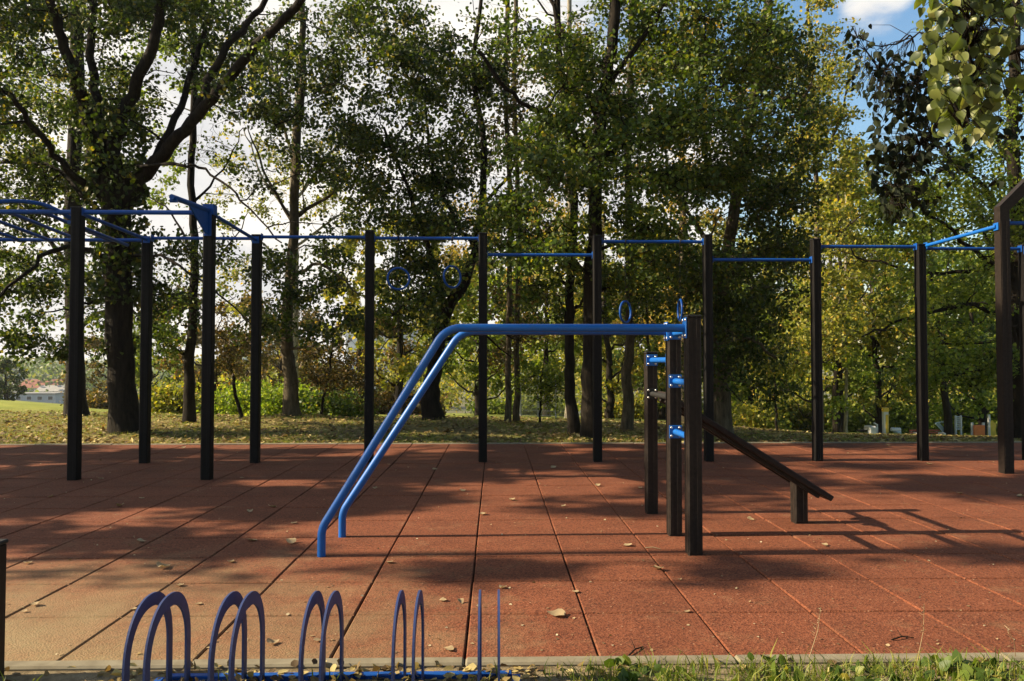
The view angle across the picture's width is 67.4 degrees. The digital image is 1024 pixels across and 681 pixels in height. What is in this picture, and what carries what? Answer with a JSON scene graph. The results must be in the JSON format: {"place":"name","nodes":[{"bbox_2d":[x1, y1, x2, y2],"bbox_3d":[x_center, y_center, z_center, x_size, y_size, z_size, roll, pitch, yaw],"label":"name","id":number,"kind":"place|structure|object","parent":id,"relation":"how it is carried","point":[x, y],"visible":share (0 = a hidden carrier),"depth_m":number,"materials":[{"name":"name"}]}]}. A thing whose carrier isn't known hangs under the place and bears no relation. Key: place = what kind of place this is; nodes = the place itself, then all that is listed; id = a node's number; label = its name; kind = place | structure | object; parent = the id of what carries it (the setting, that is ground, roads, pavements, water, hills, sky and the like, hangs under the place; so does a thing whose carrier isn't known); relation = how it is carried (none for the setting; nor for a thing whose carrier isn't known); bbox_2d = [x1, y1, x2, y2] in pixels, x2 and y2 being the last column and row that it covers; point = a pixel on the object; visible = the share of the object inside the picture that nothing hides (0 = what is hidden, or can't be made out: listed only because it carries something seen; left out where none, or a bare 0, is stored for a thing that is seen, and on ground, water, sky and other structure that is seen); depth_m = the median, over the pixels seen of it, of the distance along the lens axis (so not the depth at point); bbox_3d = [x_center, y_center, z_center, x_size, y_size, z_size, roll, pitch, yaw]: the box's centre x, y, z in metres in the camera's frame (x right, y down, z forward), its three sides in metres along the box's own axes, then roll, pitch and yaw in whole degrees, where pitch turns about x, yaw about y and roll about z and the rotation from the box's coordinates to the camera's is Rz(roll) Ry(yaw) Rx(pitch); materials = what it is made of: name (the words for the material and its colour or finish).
{"place":"outdoors","nodes":[
{"label":"outdoors","id":0,"kind":"place"},
{"bbox_2d":[0,409,1021,443],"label":"grass","id":1,"kind":"structure","parent":0,"point":[463,426],"depth_m":12.19,"materials":[{"name":"green plant"}]},
{"bbox_2d":[0,443,1023,661],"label":"pavement","id":2,"kind":"structure","parent":0,"point":[787,577],"depth_m":4.46,"materials":[{"name":"red rubber"}]},
{"bbox_2d":[0,178,1023,479],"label":"pull up rig","id":3,"kind":"object","parent":2,"relation":"on","point":[206,216],"visible":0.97,"depth_m":8.43,"materials":[{"name":"black metal"}]},
{"bbox_2d":[387,235,409,289],"bbox_3d":[-1.260,-0.863,8.532,0.260,0.616,0.067,0,-2,-1],"label":"gymnastic ring","id":4,"kind":"object","parent":3,"relation":"hanging from","point":[403,269],"visible":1,"depth_m":8.52,"materials":[{"name":"blue paint"}]},
{"bbox_2d":[443,235,461,288],"bbox_3d":[-0.664,-0.873,8.546,0.049,0.596,0.262,-1,-2,41],"label":"gymnastic ring","id":5,"kind":"object","parent":3,"relation":"hanging from","point":[460,277],"visible":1,"depth_m":8.54,"materials":[{"name":"blue paint"}]},
{"bbox_2d":[619,239,631,323],"bbox_3d":[1.267,-0.664,8.582,0.044,0.954,0.262,-1,-2,34],"label":"gymnastic ring","id":6,"kind":"object","parent":3,"relation":"hanging from","point":[630,316],"visible":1,"depth_m":8.58,"materials":[{"name":"blue paint"}]},
{"bbox_2d":[677,239,682,321],"bbox_3d":[1.880,-0.674,8.596,0.024,0.934,0.263,0,-2,2],"label":"gymnastic ring","id":7,"kind":"object","parent":3,"relation":"hanging from","point":[678,304],"visible":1,"depth_m":8.60,"materials":[{"name":"blue paint"}]},
{"bbox_2d":[4,452,1023,654],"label":"debris","id":8,"kind":"object","parent":2,"relation":"on","point":[547,607],"visible":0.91,"depth_m":3.48,"materials":[{"name":"brown plant"}]},
{"bbox_2d":[547,609,565,615],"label":"fallen leaf","id":9,"kind":"object","parent":2,"relation":"on","point":[556,612],"visible":1,"depth_m":3.34,"materials":[{"name":"beige plant"}]},
{"bbox_2d":[317,315,833,556],"bbox_3d":[0.517,0.576,5.018,3.275,1.413,1.288,0,-2,-1],"label":"exercise station","id":10,"kind":"object","parent":2,"relation":"on","point":[689,408],"visible":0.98,"depth_m":4.85,"materials":[{"name":"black metal"}]},
{"bbox_2d":[0,363,1023,680],"bbox_3d":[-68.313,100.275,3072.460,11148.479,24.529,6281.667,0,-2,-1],"label":"ground","id":11,"kind":"structure","parent":0,"point":[44,409],"depth_m":11.45,"materials":[{"name":"green plant"}]},
{"bbox_2d":[0,539,8,676],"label":"bollard","id":12,"kind":"object","parent":11,"relation":"on","point":[3,548],"visible":1,"depth_m":2.70,"materials":[{"name":"black metal"}]},
{"bbox_2d":[0,356,27,400],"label":"conical tree","id":13,"kind":"object","parent":11,"relation":"on","point":[5,389],"visible":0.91,"depth_m":61.01,"materials":[{"name":"green plant"}]},
{"bbox_2d":[3,392,63,403],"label":"shed","id":14,"kind":"structure","parent":11,"relation":"on","point":[50,397],"depth_m":189.61,"materials":[{"name":"white paint"}]},
{"bbox_2d":[19,379,64,390],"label":"house","id":15,"kind":"structure","parent":11,"relation":"on","point":[30,383],"depth_m":222.38,"materials":[{"name":"white paint"}]},
{"bbox_2d":[33,385,64,391],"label":"house","id":16,"kind":"structure","parent":11,"relation":"on","point":[52,388],"depth_m":209.90,"materials":[{"name":"white paint"}]},
{"bbox_2d":[0,4,144,305],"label":"broadleaf tree","id":17,"kind":"object","parent":11,"relation":"on","point":[47,79],"visible":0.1,"depth_m":22.07,"materials":[{"name":"green plant"}]},
{"bbox_2d":[59,381,108,408],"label":"shrub","id":18,"kind":"object","parent":11,"relation":"on","point":[96,399],"visible":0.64,"depth_m":29.15,"materials":[{"name":"green plant"}]},
{"bbox_2d":[0,0,188,415],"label":"broadleaf tree","id":19,"kind":"object","parent":11,"relation":"on","point":[72,146],"visible":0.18,"depth_m":16.21,"materials":[{"name":"green plant"}]},
{"bbox_2d":[56,332,156,394],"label":"broadleaf tree","id":20,"kind":"object","parent":11,"relation":"on","point":[97,343],"visible":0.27,"depth_m":40.79,"materials":[{"name":"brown plant"}]},
{"bbox_2d":[0,350,266,407],"bbox_3d":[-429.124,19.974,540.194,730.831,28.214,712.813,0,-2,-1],"label":"valley woods","id":21,"kind":"object","parent":11,"relation":"on","point":[39,369],"visible":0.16,"depth_m":224.34,"materials":[{"name":"green plant"}]},
{"bbox_2d":[132,308,195,393],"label":"broadleaf tree","id":22,"kind":"object","parent":11,"relation":"on","point":[137,368],"visible":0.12,"depth_m":33.59,"materials":[{"name":"green plant"}]},
{"bbox_2d":[136,370,200,413],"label":"shrub","id":23,"kind":"object","parent":11,"relation":"on","point":[168,399],"visible":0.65,"depth_m":18.52,"materials":[{"name":"green plant"}]},
{"bbox_2d":[84,0,284,422],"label":"broadleaf tree","id":24,"kind":"object","parent":11,"relation":"on","point":[189,403],"visible":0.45,"depth_m":14.40,"materials":[{"name":"green plant"}]},
{"bbox_2d":[0,0,396,433],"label":"broadleaf tree","id":25,"kind":"object","parent":11,"relation":"on","point":[110,181],"visible":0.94,"depth_m":11.75,"materials":[{"name":"green plant"}]},
{"bbox_2d":[124,0,272,281],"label":"broadleaf tree","id":26,"kind":"object","parent":11,"relation":"on","point":[178,169],"visible":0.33,"depth_m":25.84,"materials":[{"name":"green leaf"},{"name":"dark bark"}]},
{"bbox_2d":[153,283,280,403],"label":"broadleaf tree","id":27,"kind":"object","parent":11,"relation":"on","point":[220,308],"visible":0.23,"depth_m":29.30,"materials":[{"name":"green plant"}]},
{"bbox_2d":[197,254,280,416],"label":"young tree","id":28,"kind":"object","parent":11,"relation":"on","point":[226,360],"visible":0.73,"depth_m":15.35,"materials":[{"name":"green plant"}]},
{"bbox_2d":[196,376,282,414],"bbox_3d":[-6.570,1.412,18.910,2.843,1.072,2.695,0,-2,-1],"label":"shrub","id":29,"kind":"object","parent":11,"relation":"on","point":[225,404],"visible":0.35,"depth_m":18.47,"materials":[{"name":"green plant"}]},
{"bbox_2d":[177,0,377,381],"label":"broadleaf tree","id":30,"kind":"object","parent":11,"relation":"on","point":[261,212],"visible":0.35,"depth_m":23.81,"materials":[{"name":"green plant"}]},
{"bbox_2d":[233,377,328,415],"bbox_3d":[-5.020,1.333,17.566,2.549,1.014,2.214,1,-2,-29],"label":"shrub","id":31,"kind":"object","parent":11,"relation":"on","point":[271,400],"visible":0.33,"depth_m":17.03,"materials":[{"name":"green plant"}]},
{"bbox_2d":[223,304,342,388],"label":"broadleaf tree","id":32,"kind":"object","parent":11,"relation":"on","point":[277,367],"visible":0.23,"depth_m":39.08,"materials":[{"name":"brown plant"}]},
{"bbox_2d":[219,0,398,415],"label":"broadleaf tree","id":33,"kind":"object","parent":11,"relation":"on","point":[290,294],"visible":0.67,"depth_m":14.05,"materials":[{"name":"green plant"}]},
{"bbox_2d":[122,589,520,680],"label":"bicycle rack","id":34,"kind":"object","parent":11,"relation":"on","point":[162,601],"visible":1,"depth_m":2.54,"materials":[{"name":"blue metal"}]},
{"bbox_2d":[264,313,386,414],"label":"young tree","id":35,"kind":"object","parent":11,"relation":"on","point":[322,376],"visible":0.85,"depth_m":14.77,"materials":[{"name":"green plant"}]},
{"bbox_2d":[275,380,381,416],"bbox_3d":[-3.912,1.327,16.770,2.149,0.948,2.228,-1,-2,36],"label":"shrub","id":36,"kind":"object","parent":11,"relation":"on","point":[335,405],"visible":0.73,"depth_m":16.48,"materials":[{"name":"green plant"}]},
{"bbox_2d":[345,330,363,389],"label":"apartment block","id":37,"kind":"structure","parent":11,"relation":"on","point":[351,344],"depth_m":291.78,"materials":[{"name":"white paint"}]},
{"bbox_2d":[298,305,425,411],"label":"broadleaf tree","id":38,"kind":"object","parent":11,"relation":"on","point":[389,354],"visible":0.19,"depth_m":27.72,"materials":[{"name":"green plant"}]},
{"bbox_2d":[306,180,493,414],"bbox_3d":[-3.712,-1.397,25.914,6.225,8.298,5.718,0,-2,-1],"label":"broadleaf tree","id":39,"kind":"object","parent":11,"relation":"on","point":[404,368],"visible":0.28,"depth_m":25.34,"materials":[{"name":"green plant"}]},
{"bbox_2d":[374,328,429,391],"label":"apartment block","id":40,"kind":"structure","parent":11,"relation":"on","point":[404,336],"depth_m":292.11,"materials":[{"name":"white paint"}]},
{"bbox_2d":[353,385,460,414],"bbox_3d":[-4.555,2.286,29.862,5.158,1.507,3.728,0,-2,-1],"label":"shrub","id":41,"kind":"object","parent":11,"relation":"on","point":[386,407],"visible":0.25,"depth_m":29.29,"materials":[{"name":"green plant"}]},
{"bbox_2d":[280,0,538,419],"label":"broadleaf tree","id":42,"kind":"object","parent":11,"relation":"on","point":[407,52],"visible":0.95,"depth_m":12.40,"materials":[{"name":"green plant"}]},
{"bbox_2d":[464,466,484,666],"bbox_3d":[0.492,1.318,6.618,19.500,0.001,7.500,0,-2,-1],"label":"pavement bedding","id":43,"kind":"object","parent":11,"relation":"on","point":[472,585],"depth_m":3.72,"materials":[{"name":"black"}]},
{"bbox_2d":[413,248,551,414],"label":"broadleaf tree","id":44,"kind":"object","parent":11,"relation":"on","point":[465,344],"visible":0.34,"depth_m":29.80,"materials":[{"name":"green plant"}]},
{"bbox_2d":[447,0,561,420],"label":"broadleaf tree","id":45,"kind":"object","parent":11,"relation":"on","point":[506,348],"visible":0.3,"depth_m":14.05,"materials":[{"name":"green plant"}]},
{"bbox_2d":[4,657,1006,680],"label":"verge litter","id":46,"kind":"object","parent":11,"relation":"on","point":[357,673],"visible":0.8,"depth_m":2.70,"materials":[{"name":"brown plant"}]},
{"bbox_2d":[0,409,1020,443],"bbox_3d":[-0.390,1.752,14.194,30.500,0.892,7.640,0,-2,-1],"label":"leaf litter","id":47,"kind":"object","parent":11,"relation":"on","point":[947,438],"visible":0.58,"depth_m":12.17,"materials":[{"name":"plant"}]},
{"bbox_2d":[444,201,576,394],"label":"broadleaf tree","id":48,"kind":"object","parent":11,"relation":"on","point":[497,322],"visible":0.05,"depth_m":44.28,"materials":[{"name":"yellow plant"}]},
{"bbox_2d":[0,441,1023,670],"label":"kerb","id":49,"kind":"structure","parent":11,"relation":"on","point":[80,665],"depth_m":2.81,"materials":[{"name":"concrete"}]},
{"bbox_2d":[469,0,566,420],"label":"broadleaf tree","id":50,"kind":"object","parent":11,"relation":"on","point":[516,405],"visible":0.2,"depth_m":14.78,"materials":[{"name":"green plant"}]},
{"bbox_2d":[462,391,580,416],"bbox_3d":[0.643,3.329,40.047,6.392,1.445,3.843,0,-2,-1],"label":"shrub","id":51,"kind":"object","parent":11,"relation":"on","point":[497,409],"visible":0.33,"depth_m":39.37,"materials":[{"name":"green plant"}]},
{"bbox_2d":[434,0,623,417],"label":"broadleaf tree","id":52,"kind":"object","parent":11,"relation":"on","point":[569,5],"visible":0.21,"depth_m":22.07,"materials":[{"name":"green plant"}]},
{"bbox_2d":[504,339,564,421],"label":"young tree","id":53,"kind":"object","parent":11,"relation":"on","point":[547,381],"visible":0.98,"depth_m":14.26,"materials":[{"name":"green plant"}]},
{"bbox_2d":[520,376,564,416],"bbox_3d":[1.186,1.953,26.015,1.855,1.620,0.066,0,-2,-1],"label":"fence","id":54,"kind":"object","parent":11,"relation":"on","point":[536,410],"visible":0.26,"depth_m":25.98,"materials":[{"name":"metal"}]},
{"bbox_2d":[487,257,617,416],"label":"broadleaf tree","id":55,"kind":"object","parent":11,"relation":"on","point":[578,349],"visible":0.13,"depth_m":33.89,"materials":[{"name":"green plant"}]},
{"bbox_2d":[531,243,623,380],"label":"broadleaf tree","id":56,"kind":"object","parent":11,"relation":"on","point":[577,354],"visible":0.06,"depth_m":49.85,"materials":[{"name":"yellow plant"}]},
{"bbox_2d":[505,0,659,435],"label":"broadleaf tree","id":57,"kind":"object","parent":11,"relation":"on","point":[568,316],"visible":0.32,"depth_m":11.58,"materials":[{"name":"green plant"}]},
{"bbox_2d":[194,292,996,419],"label":"woods","id":58,"kind":"object","parent":11,"relation":"on","point":[453,388],"visible":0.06,"depth_m":75.82,"materials":[{"name":"green plant"}]},
{"bbox_2d":[525,196,694,418],"bbox_3d":[3.888,-1.238,30.198,6.289,9.128,6.847,1,-2,-26],"label":"broadleaf tree","id":59,"kind":"object","parent":11,"relation":"on","point":[611,386],"visible":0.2,"depth_m":29.88,"materials":[{"name":"green plant"}]},
{"bbox_2d":[579,389,659,418],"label":"shrub","id":60,"kind":"object","parent":11,"relation":"on","point":[638,406],"visible":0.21,"depth_m":37.48,"materials":[{"name":"green plant"}]},
{"bbox_2d":[581,270,683,421],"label":"broadleaf tree","id":61,"kind":"object","parent":11,"relation":"on","point":[660,354],"visible":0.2,"depth_m":13.70,"materials":[{"name":"green plant"}]},
{"bbox_2d":[588,1,690,429],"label":"broadleaf tree","id":62,"kind":"object","parent":11,"relation":"on","point":[627,419],"visible":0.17,"depth_m":12.91,"materials":[{"name":"green plant"}]},
{"bbox_2d":[445,0,851,438],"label":"broadleaf tree","id":63,"kind":"object","parent":11,"relation":"on","point":[666,124],"visible":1,"depth_m":10.55,"materials":[{"name":"green plant"}]},
{"bbox_2d":[602,202,730,419],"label":"broadleaf tree","id":64,"kind":"object","parent":11,"relation":"on","point":[662,413],"visible":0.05,"depth_m":32.84,"materials":[{"name":"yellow plant"}]},
{"bbox_2d":[605,220,749,390],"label":"broadleaf tree","id":65,"kind":"object","parent":11,"relation":"on","point":[616,356],"visible":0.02,"depth_m":45.80,"materials":[{"name":"green plant"}]},
{"bbox_2d":[608,2,750,421],"bbox_3d":[4.591,-4.034,21.184,4.540,12.862,3.502,1,-2,-26],"label":"broadleaf tree","id":66,"kind":"object","parent":11,"relation":"on","point":[715,212],"visible":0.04,"depth_m":21.00,"materials":[{"name":"green plant"}]},
{"bbox_2d":[670,213,789,373],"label":"broadleaf tree","id":67,"kind":"object","parent":11,"relation":"on","point":[715,229],"visible":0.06,"depth_m":50.02,"materials":[{"name":"green plant"}]},
{"bbox_2d":[646,0,849,432],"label":"broadleaf tree","id":68,"kind":"object","parent":11,"relation":"on","point":[737,312],"visible":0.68,"depth_m":12.07,"materials":[{"name":"green plant"}]},
{"bbox_2d":[702,398,797,429],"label":"shrub","id":69,"kind":"object","parent":11,"relation":"on","point":[778,406],"visible":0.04,"depth_m":32.68,"materials":[{"name":"green plant"}]},
{"bbox_2d":[689,261,824,412],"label":"broadleaf tree","id":70,"kind":"object","parent":11,"relation":"on","point":[734,396],"visible":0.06,"depth_m":27.00,"materials":[{"name":"green plant"}]},
{"bbox_2d":[702,269,830,403],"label":"broadleaf tree","id":71,"kind":"object","parent":11,"relation":"on","point":[739,384],"visible":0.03,"depth_m":35.40,"materials":[{"name":"green plant"}]},
{"bbox_2d":[731,397,802,429],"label":"shrub","id":72,"kind":"object","parent":11,"relation":"on","point":[746,416],"visible":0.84,"depth_m":21.70,"materials":[{"name":"green plant"}]},
{"bbox_2d":[744,322,810,430],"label":"young tree","id":73,"kind":"object","parent":11,"relation":"on","point":[802,360],"visible":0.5,"depth_m":15.56,"materials":[{"name":"green plant"}]},
{"bbox_2d":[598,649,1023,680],"bbox_3d":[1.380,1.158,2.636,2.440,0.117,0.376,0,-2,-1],"label":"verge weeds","id":74,"kind":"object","parent":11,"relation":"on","point":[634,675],"visible":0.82,"depth_m":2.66,"materials":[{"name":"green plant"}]},
{"bbox_2d":[771,393,854,431],"bbox_3d":[14.024,3.412,36.169,5.794,2.033,3.593,0,-2,-1],"label":"shrub","id":75,"kind":"object","parent":11,"relation":"on","point":[805,409],"visible":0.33,"depth_m":35.69,"materials":[{"name":"green plant"}]},
{"bbox_2d":[750,271,884,431],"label":"broadleaf tree","id":76,"kind":"object","parent":11,"relation":"on","point":[860,372],"visible":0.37,"depth_m":23.44,"materials":[{"name":"green plant"}]},
{"bbox_2d":[763,0,880,431],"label":"broadleaf tree","id":77,"kind":"object","parent":11,"relation":"on","point":[848,236],"visible":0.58,"depth_m":18.95,"materials":[{"name":"green plant"}]},
{"bbox_2d":[740,132,951,431],"bbox_3d":[13.006,-2.166,30.302,8.190,11.991,7.456,0,-2,-1],"label":"broadleaf tree","id":78,"kind":"object","parent":11,"relation":"on","point":[863,159],"visible":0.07,"depth_m":29.28,"materials":[{"name":"green plant"}]},
{"bbox_2d":[764,174,929,432],"bbox_3d":[9.954,-1.081,24.126,4.876,8.389,5.306,0,-2,-1],"label":"broadleaf tree","id":79,"kind":"object","parent":11,"relation":"on","point":[846,218],"visible":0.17,"depth_m":23.62,"materials":[{"name":"green plant"}]},
{"bbox_2d":[762,155,938,432],"bbox_3d":[10.568,-1.360,23.671,4.899,8.892,4.594,0,-2,-1],"label":"broadleaf tree","id":80,"kind":"object","parent":11,"relation":"on","point":[860,264],"visible":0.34,"depth_m":23.67,"materials":[{"name":"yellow plant"}]},
{"bbox_2d":[857,422,877,433],"bbox_3d":[11.224,2.800,24.111,0.617,0.459,0.450,0,-2,-1],"label":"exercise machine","id":81,"kind":"object","parent":11,"relation":"on","point":[870,429],"visible":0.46,"depth_m":24.02,"materials":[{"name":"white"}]},
{"bbox_2d":[824,393,942,433],"bbox_3d":[15.875,3.179,33.299,5.439,1.986,3.525,0,-2,-1],"label":"shrub","id":82,"kind":"object","parent":11,"relation":"on","point":[899,417],"visible":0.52,"depth_m":32.71,"materials":[{"name":"green plant"}]},
{"bbox_2d":[882,407,888,433],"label":"sign pillar","id":83,"kind":"structure","parent":11,"relation":"on","point":[885,420],"depth_m":24.14,"materials":[{"name":"yellow metal"}]},
{"bbox_2d":[823,232,965,432],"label":"broadleaf tree","id":84,"kind":"object","parent":11,"relation":"on","point":[880,402],"visible":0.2,"depth_m":27.12,"materials":[{"name":"green plant"}]},
{"bbox_2d":[890,427,900,433],"bbox_3d":[12.103,2.896,24.203,0.318,0.310,0.300,0,-2,-1],"label":"rowing machine","id":85,"kind":"object","parent":11,"relation":"on","point":[896,430],"visible":0.86,"depth_m":24.16,"materials":[{"name":"grey metal"}]},
{"bbox_2d":[793,0,1023,438],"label":"broadleaf tree","id":86,"kind":"object","parent":11,"relation":"on","point":[984,218],"visible":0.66,"depth_m":13.62,"materials":[{"name":"green plant"}]},
{"bbox_2d":[809,605,1015,660],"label":"grass stalks","id":87,"kind":"object","parent":11,"relation":"on","point":[921,630],"depth_m":2.79,"materials":[{"name":"green plant"}]},
{"bbox_2d":[835,218,995,423],"bbox_3d":[17.798,-0.587,33.945,7.925,9.893,7.866,-1,-2,31],"label":"broadleaf tree","id":88,"kind":"object","parent":11,"relation":"on","point":[990,328],"visible":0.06,"depth_m":33.72,"materials":[{"name":"green plant"}]},
{"bbox_2d":[909,430,945,434],"bbox_3d":[13.013,2.963,24.071,0.968,0.312,0.600,0,-2,-1],"label":"park bench","id":89,"kind":"object","parent":11,"relation":"on","point":[939,433],"visible":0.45,"depth_m":24.19,"materials":[{"name":"white paint"}]},
{"bbox_2d":[863,173,994,434],"bbox_3d":[13.216,-1.051,24.184,4.786,8.475,4.358,1,-2,-32],"label":"broadleaf tree","id":90,"kind":"object","parent":11,"relation":"on","point":[947,414],"visible":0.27,"depth_m":23.98,"materials":[{"name":"green plant"}]},
{"bbox_2d":[842,0,1023,227],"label":"overhanging tree","id":91,"kind":"object","parent":11,"relation":"on","point":[967,91],"visible":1,"depth_m":4.38,"materials":[{"name":"green plant"}]},
{"bbox_2d":[900,240,990,395],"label":"broadleaf tree","id":92,"kind":"object","parent":11,"relation":"on","point":[986,333],"visible":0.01,"depth_m":48.57,"materials":[{"name":"green plant"}]},
{"bbox_2d":[897,392,994,433],"bbox_3d":[20.742,3.482,36.225,5.694,2.212,3.637,0,-2,-1],"label":"shrub","id":93,"kind":"object","parent":11,"relation":"on","point":[966,422],"visible":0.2,"depth_m":35.94,"materials":[{"name":"green plant"}]},
{"bbox_2d":[896,254,996,434],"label":"broadleaf tree","id":94,"kind":"object","parent":11,"relation":"on","point":[983,409],"visible":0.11,"depth_m":29.74,"materials":[{"name":"green plant"}]},
{"bbox_2d":[913,232,995,394],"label":"broadleaf tree","id":95,"kind":"object","parent":11,"relation":"on","point":[953,258],"visible":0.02,"depth_m":41.68,"materials":[{"name":"green plant"}]},
{"bbox_2d":[954,415,961,434],"bbox_3d":[14.093,2.731,24.252,0.233,0.730,0.060,0,-2,-1],"label":"climbing ladder","id":96,"kind":"object","parent":11,"relation":"on","point":[958,422],"visible":0.9,"depth_m":24.24,"materials":[{"name":"grey metal"}]},
{"bbox_2d":[953,394,997,434],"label":"shrub","id":97,"kind":"object","parent":11,"relation":"on","point":[993,415],"visible":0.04,"depth_m":33.29,"materials":[{"name":"green plant"}]},
{"bbox_2d":[971,423,984,435],"bbox_3d":[14.762,2.907,24.306,0.440,0.609,0.150,0,-2,-1],"label":"play panel","id":98,"kind":"object","parent":11,"relation":"on","point":[977,430],"visible":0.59,"depth_m":24.23,"materials":[{"name":"orange metal"}]},
{"bbox_2d":[987,414,995,435],"bbox_3d":[15.423,2.823,24.679,0.264,0.891,0.080,0,-2,-1],"label":"play panel","id":99,"kind":"object","parent":11,"relation":"on","point":[991,428],"visible":0.65,"depth_m":24.65,"materials":[{"name":"yellow metal"}]},
{"bbox_2d":[0,638,1023,680],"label":"verge grass","id":100,"kind":"structure","parent":0,"point":[753,667],"depth_m":2.69,"materials":[{"name":"green plant"}]},
{"bbox_2d":[0,0,1023,362],"label":"sky","id":101,"kind":"structure","parent":0,"point":[900,14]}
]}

